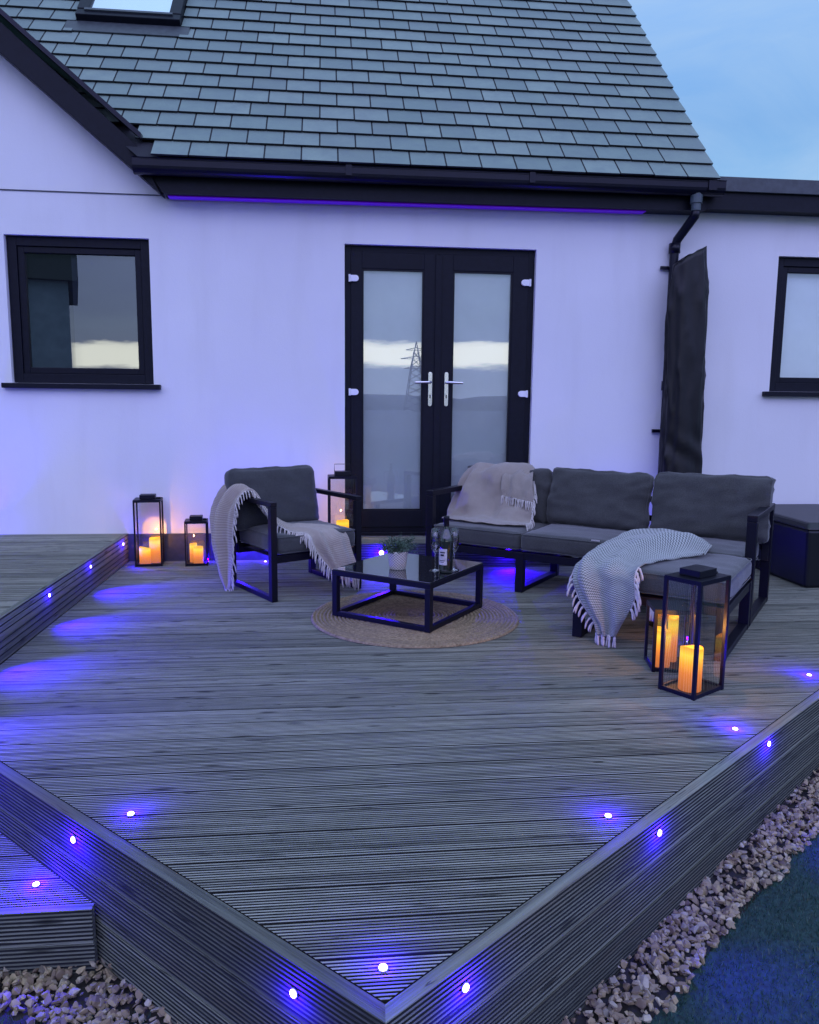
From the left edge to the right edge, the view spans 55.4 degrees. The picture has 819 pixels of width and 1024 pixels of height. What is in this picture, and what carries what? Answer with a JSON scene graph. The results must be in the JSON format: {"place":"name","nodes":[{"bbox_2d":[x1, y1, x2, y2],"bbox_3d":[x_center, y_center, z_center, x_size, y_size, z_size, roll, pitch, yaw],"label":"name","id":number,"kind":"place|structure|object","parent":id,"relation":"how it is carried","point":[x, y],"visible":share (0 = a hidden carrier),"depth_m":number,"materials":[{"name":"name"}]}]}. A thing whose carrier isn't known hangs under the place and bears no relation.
{"place":"outdoors","nodes":[
{"label":"outdoors","id":0,"kind":"place"},
{"bbox_2d":[0,615,818,1023],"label":"earth","id":1,"kind":"structure","parent":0,"point":[580,1019],"depth_m":2.09,"materials":[{"name":"grey gravel"}]},
{"bbox_2d":[0,833,97,974],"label":"step","id":2,"kind":"object","parent":1,"relation":"on","point":[49,921],"visible":0.98,"depth_m":2.11,"materials":[{"name":"grey wood"}]},
{"bbox_2d":[32,882,40,887],"bbox_3d":[-1.053,1.048,2.199,0.023,0.008,0.023,0,8,-6],"label":"deck light","id":3,"kind":"object","parent":2,"relation":"on","point":[36,884],"visible":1,"depth_m":2.19,"materials":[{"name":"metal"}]},
{"bbox_2d":[0,533,128,662],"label":"deck","id":4,"kind":"structure","parent":1,"relation":"on","point":[35,569],"depth_m":4.46,"materials":[{"name":"grey wood"}]},
{"bbox_2d":[0,0,818,614],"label":"house","id":5,"kind":"structure","parent":1,"relation":"on","point":[400,256],"depth_m":5.63,"materials":[{"name":"paint"}]},
{"bbox_2d":[1,236,160,389],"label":"window","id":6,"kind":"structure","parent":5,"relation":"in","point":[80,307],"depth_m":5.46,"materials":[{"name":"black glass"}]},
{"bbox_2d":[345,245,534,534],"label":"french doors","id":7,"kind":"structure","parent":5,"relation":"in","point":[438,341],"depth_m":5.75,"materials":[{"name":"metal"}]},
{"bbox_2d":[762,258,818,396],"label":"window","id":8,"kind":"structure","parent":5,"relation":"in","point":[794,371],"depth_m":6.02,"materials":[{"name":"black glass"}]},
{"bbox_2d":[0,557,818,1023],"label":"deck","id":9,"kind":"structure","parent":1,"relation":"on","point":[324,825],"depth_m":2.41,"materials":[{"name":"grey wood"}]},
{"bbox_2d":[71,835,75,843],"bbox_3d":[-0.931,0.907,2.157,0.023,0.023,0.008,7,10,38],"label":"deck light","id":10,"kind":"object","parent":9,"relation":"attached to","point":[73,839],"visible":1,"depth_m":2.15,"materials":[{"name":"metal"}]},
{"bbox_2d":[126,811,134,816],"bbox_3d":[-0.780,0.844,2.184,0.023,0.008,0.023,0,8,-6],"label":"deck light","id":11,"kind":"object","parent":9,"relation":"on","point":[130,814],"visible":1,"depth_m":2.18,"materials":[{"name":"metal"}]},
{"bbox_2d":[132,494,164,566],"bbox_3d":[-1.839,0.123,5.509,0.185,0.499,0.170,-1,8,-12],"label":"lantern","id":12,"kind":"object","parent":9,"relation":"on","point":[147,498],"visible":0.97,"depth_m":5.46,"materials":[{"name":"metal"}]},
{"bbox_2d":[139,546,150,563],"bbox_3d":[-1.864,0.304,5.498,0.076,0.122,0.076,3,8,18],"label":"candle","id":13,"kind":"object","parent":12,"relation":"in","point":[144,555],"visible":1,"depth_m":5.47,"materials":[{"name":"brown wax"}]},
{"bbox_2d":[149,537,160,562],"bbox_3d":[-1.811,0.266,5.558,0.080,0.183,0.080,-1,8,-12],"label":"candle","id":14,"kind":"object","parent":12,"relation":"in","point":[154,544],"visible":0.83,"depth_m":5.53,"materials":[{"name":"brown wax"}]},
{"bbox_2d":[184,515,208,565],"bbox_3d":[-1.510,0.198,5.539,0.155,0.349,0.145,-1,8,-11],"label":"lantern","id":15,"kind":"object","parent":9,"relation":"on","point":[195,519],"visible":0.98,"depth_m":5.49,"materials":[{"name":"metal"}]},
{"bbox_2d":[189,543,196,562],"bbox_3d":[-1.545,0.287,5.578,0.052,0.140,0.052,2,8,9],"label":"candle","id":16,"kind":"object","parent":15,"relation":"in","point":[191,545],"visible":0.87,"depth_m":5.55,"materials":[{"name":"brown wax"}]},
{"bbox_2d":[193,546,203,562],"bbox_3d":[-1.498,0.301,5.535,0.068,0.126,0.068,3,8,17],"label":"candle","id":17,"kind":"object","parent":15,"relation":"in","point":[198,553],"visible":1,"depth_m":5.51,"materials":[{"name":"brown wax"}]},
{"bbox_2d":[224,465,361,602],"bbox_3d":[-0.745,0.099,4.869,0.664,0.746,0.646,-5,10,-37],"label":"armchair","id":18,"kind":"object","parent":9,"relation":"on","point":[287,494],"visible":0.73,"depth_m":4.82,"materials":[{"name":"metal"}]},
{"bbox_2d":[209,484,358,591],"bbox_3d":[-0.785,0.165,4.720,0.956,0.659,0.322,2,8,7],"label":"throw blanket","id":19,"kind":"object","parent":18,"relation":"on","point":[330,545],"visible":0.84,"depth_m":4.71,"materials":[{"name":"white fabric"}]},
{"bbox_2d":[290,987,297,998],"bbox_3d":[-0.242,0.999,1.617,0.024,0.023,0.008,7,10,38],"label":"deck light","id":20,"kind":"object","parent":9,"relation":"attached to","point":[293,993],"visible":1,"depth_m":1.61,"materials":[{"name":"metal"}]},
{"bbox_2d":[377,963,388,972],"bbox_3d":[-0.054,0.933,1.599,0.023,0.008,0.023,0,8,-6],"label":"deck light","id":21,"kind":"object","parent":9,"relation":"on","point":[383,968],"visible":1,"depth_m":1.59,"materials":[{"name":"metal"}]},
{"bbox_2d":[311,590,518,647],"bbox_3d":[0.030,0.562,4.245,1.123,0.011,1.123,0,8,-6],"label":"rug","id":22,"kind":"object","parent":9,"relation":"on","point":[488,620],"visible":0.86,"depth_m":4.09,"materials":[{"name":"wicker"}]},
{"bbox_2d":[332,553,482,632],"bbox_3d":[-0.001,0.420,4.288,0.605,0.256,0.605,5,9,31],"label":"coffee table","id":23,"kind":"object","parent":22,"relation":"on","point":[416,573],"visible":0.88,"depth_m":4.17,"materials":[{"name":"metal"}]},
{"bbox_2d":[374,532,420,569],"bbox_3d":[-0.066,0.210,4.177,0.257,0.188,0.244,0,8,-6],"label":"potted plant","id":24,"kind":"object","parent":23,"relation":"on","point":[399,549],"visible":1,"depth_m":4.14,"materials":[{"name":"green plant"}]},
{"bbox_2d":[429,528,439,571],"bbox_3d":[0.137,0.200,4.134,0.062,0.225,0.062,0,8,-6],"label":"wine glass","id":25,"kind":"object","parent":23,"relation":"on","point":[434,530],"visible":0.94,"depth_m":4.12,"materials":[{"name":"clear glass"}]},
{"bbox_2d":[439,516,452,572],"bbox_3d":[0.192,0.169,4.090,0.075,0.299,0.076,3,8,14],"label":"bottle","id":26,"kind":"object","parent":23,"relation":"on","point":[446,552],"visible":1,"depth_m":4.07,"materials":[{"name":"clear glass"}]},
{"bbox_2d":[450,528,458,570],"bbox_3d":[0.237,0.198,4.155,0.062,0.225,0.062,0,8,-6],"label":"wine glass","id":27,"kind":"object","parent":23,"relation":"on","point":[452,530],"visible":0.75,"depth_m":4.14,"materials":[{"name":"clear glass"}]},
{"bbox_2d":[321,536,566,568],"bbox_3d":[0.259,0.282,5.686,1.790,0.173,0.352,0,8,-6],"label":"door step","id":28,"kind":"object","parent":9,"relation":"on","point":[369,549],"depth_m":5.54,"materials":[{"name":"grey wood"}]},
{"bbox_2d":[328,464,357,522],"bbox_3d":[-0.477,-0.070,5.544,0.200,0.546,0.170,-1,8,-9],"label":"lantern","id":29,"kind":"object","parent":28,"relation":"on","point":[342,475],"visible":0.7,"depth_m":5.46,"materials":[{"name":"metal"}]},
{"bbox_2d":[336,519,348,527],"bbox_3d":[-0.477,0.120,5.561,0.090,0.144,0.090,2,8,11],"label":"candle","id":30,"kind":"object","parent":29,"relation":"in","point":[344,522],"visible":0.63,"depth_m":5.52,"materials":[{"name":"yellow wax"}]},
{"bbox_2d":[461,981,468,992],"bbox_3d":[0.118,0.989,1.621,0.023,0.023,0.008,-7,11,-44],"label":"deck light","id":31,"kind":"object","parent":9,"relation":"attached to","point":[465,987],"visible":1,"depth_m":1.62,"materials":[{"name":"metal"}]},
{"bbox_2d":[425,465,775,661],"bbox_3d":[0.952,0.149,4.581,2.011,0.761,1.393,5,9,32],"label":"corner sofa","id":32,"kind":"object","parent":9,"relation":"on","point":[582,513],"visible":0.66,"depth_m":4.64,"materials":[{"name":"fabric"}]},
{"bbox_2d":[442,462,536,530],"bbox_3d":[0.567,-0.120,5.224,0.657,0.416,0.556,5,9,27],"label":"throw blanket","id":33,"kind":"object","parent":32,"relation":"on","point":[503,493],"visible":0.95,"depth_m":5.18,"materials":[{"name":"beige fabric"}]},
{"bbox_2d":[566,528,711,647],"bbox_3d":[1.255,0.350,4.121,0.554,0.495,1.097,7,10,37],"label":"throw blanket","id":34,"kind":"object","parent":32,"relation":"on","point":[604,579],"visible":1,"depth_m":3.80,"materials":[{"name":"white fabric"}]},
{"bbox_2d":[604,813,611,818],"bbox_3d":[0.560,0.856,2.200,0.023,0.008,0.023,0,8,-6],"label":"deck light","id":35,"kind":"object","parent":9,"relation":"on","point":[607,815],"visible":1,"depth_m":2.19,"materials":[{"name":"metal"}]},
{"bbox_2d":[657,828,661,836],"bbox_3d":[0.705,0.904,2.196,0.023,0.023,0.008,-7,11,-44],"label":"deck light","id":36,"kind":"object","parent":9,"relation":"attached to","point":[659,832],"visible":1,"depth_m":2.19,"materials":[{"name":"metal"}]},
{"bbox_2d":[644,600,695,672],"bbox_3d":[1.159,0.546,3.463,0.185,0.287,0.180,1,8,6],"label":"lantern","id":37,"kind":"object","parent":9,"relation":"on","point":[653,609],"visible":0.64,"depth_m":3.45,"materials":[{"name":"metal"}]},
{"bbox_2d":[655,626,671,667],"bbox_3d":[1.116,0.596,3.444,0.072,0.172,0.072,2,8,11],"label":"candle","id":38,"kind":"object","parent":37,"relation":"on","point":[667,649],"visible":0.45,"depth_m":3.42,"materials":[{"name":"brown wax"}]},
{"bbox_2d":[668,615,678,661],"bbox_3d":[1.184,0.568,3.509,0.044,0.209,0.044,-1,8,-10],"label":"candle","id":39,"kind":"object","parent":37,"relation":"on","point":[673,622],"visible":0.87,"depth_m":3.49,"materials":[{"name":"brown wax"}]},
{"bbox_2d":[658,246,708,473],"bbox_3d":[2.030,-0.776,5.750,0.365,2.291,0.260,0,8,-6],"label":"covered parasol","id":40,"kind":"object","parent":9,"relation":"on","point":[681,425],"visible":0.72,"depth_m":5.66,"materials":[{"name":"fabric"}]},
{"bbox_2d":[658,564,730,700],"bbox_3d":[1.157,0.475,3.168,0.215,0.508,0.165,-6,10,-38],"label":"lantern","id":41,"kind":"object","parent":9,"relation":"on","point":[699,576],"visible":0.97,"depth_m":3.14,"materials":[{"name":"metal"}]},
{"bbox_2d":[678,645,703,692],"bbox_3d":[1.140,0.628,3.161,0.090,0.187,0.090,-6,10,-39],"label":"candle","id":42,"kind":"object","parent":41,"relation":"on","point":[685,668],"visible":0.83,"depth_m":3.13,"materials":[{"name":"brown wax"}]},
{"bbox_2d":[756,504,818,587],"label":"storage box","id":43,"kind":"object","parent":9,"relation":"on","point":[795,550],"visible":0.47,"depth_m":5.11,"materials":[{"name":"plastic"}]},
{"bbox_2d":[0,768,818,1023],"bbox_3d":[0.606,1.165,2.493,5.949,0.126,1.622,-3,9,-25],"label":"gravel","id":44,"kind":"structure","parent":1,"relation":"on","point":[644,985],"depth_m":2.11,"materials":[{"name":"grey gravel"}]},
{"bbox_2d":[648,833,818,1023],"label":"lawn","id":45,"kind":"structure","parent":1,"relation":"on","point":[715,1011],"depth_m":2.12,"materials":[{"name":"green plant"}]},
{"bbox_2d":[628,0,818,179],"label":"sky","id":46,"kind":"structure","parent":0,"point":[744,73],"materials":[{"name":"blue"}]}
]}

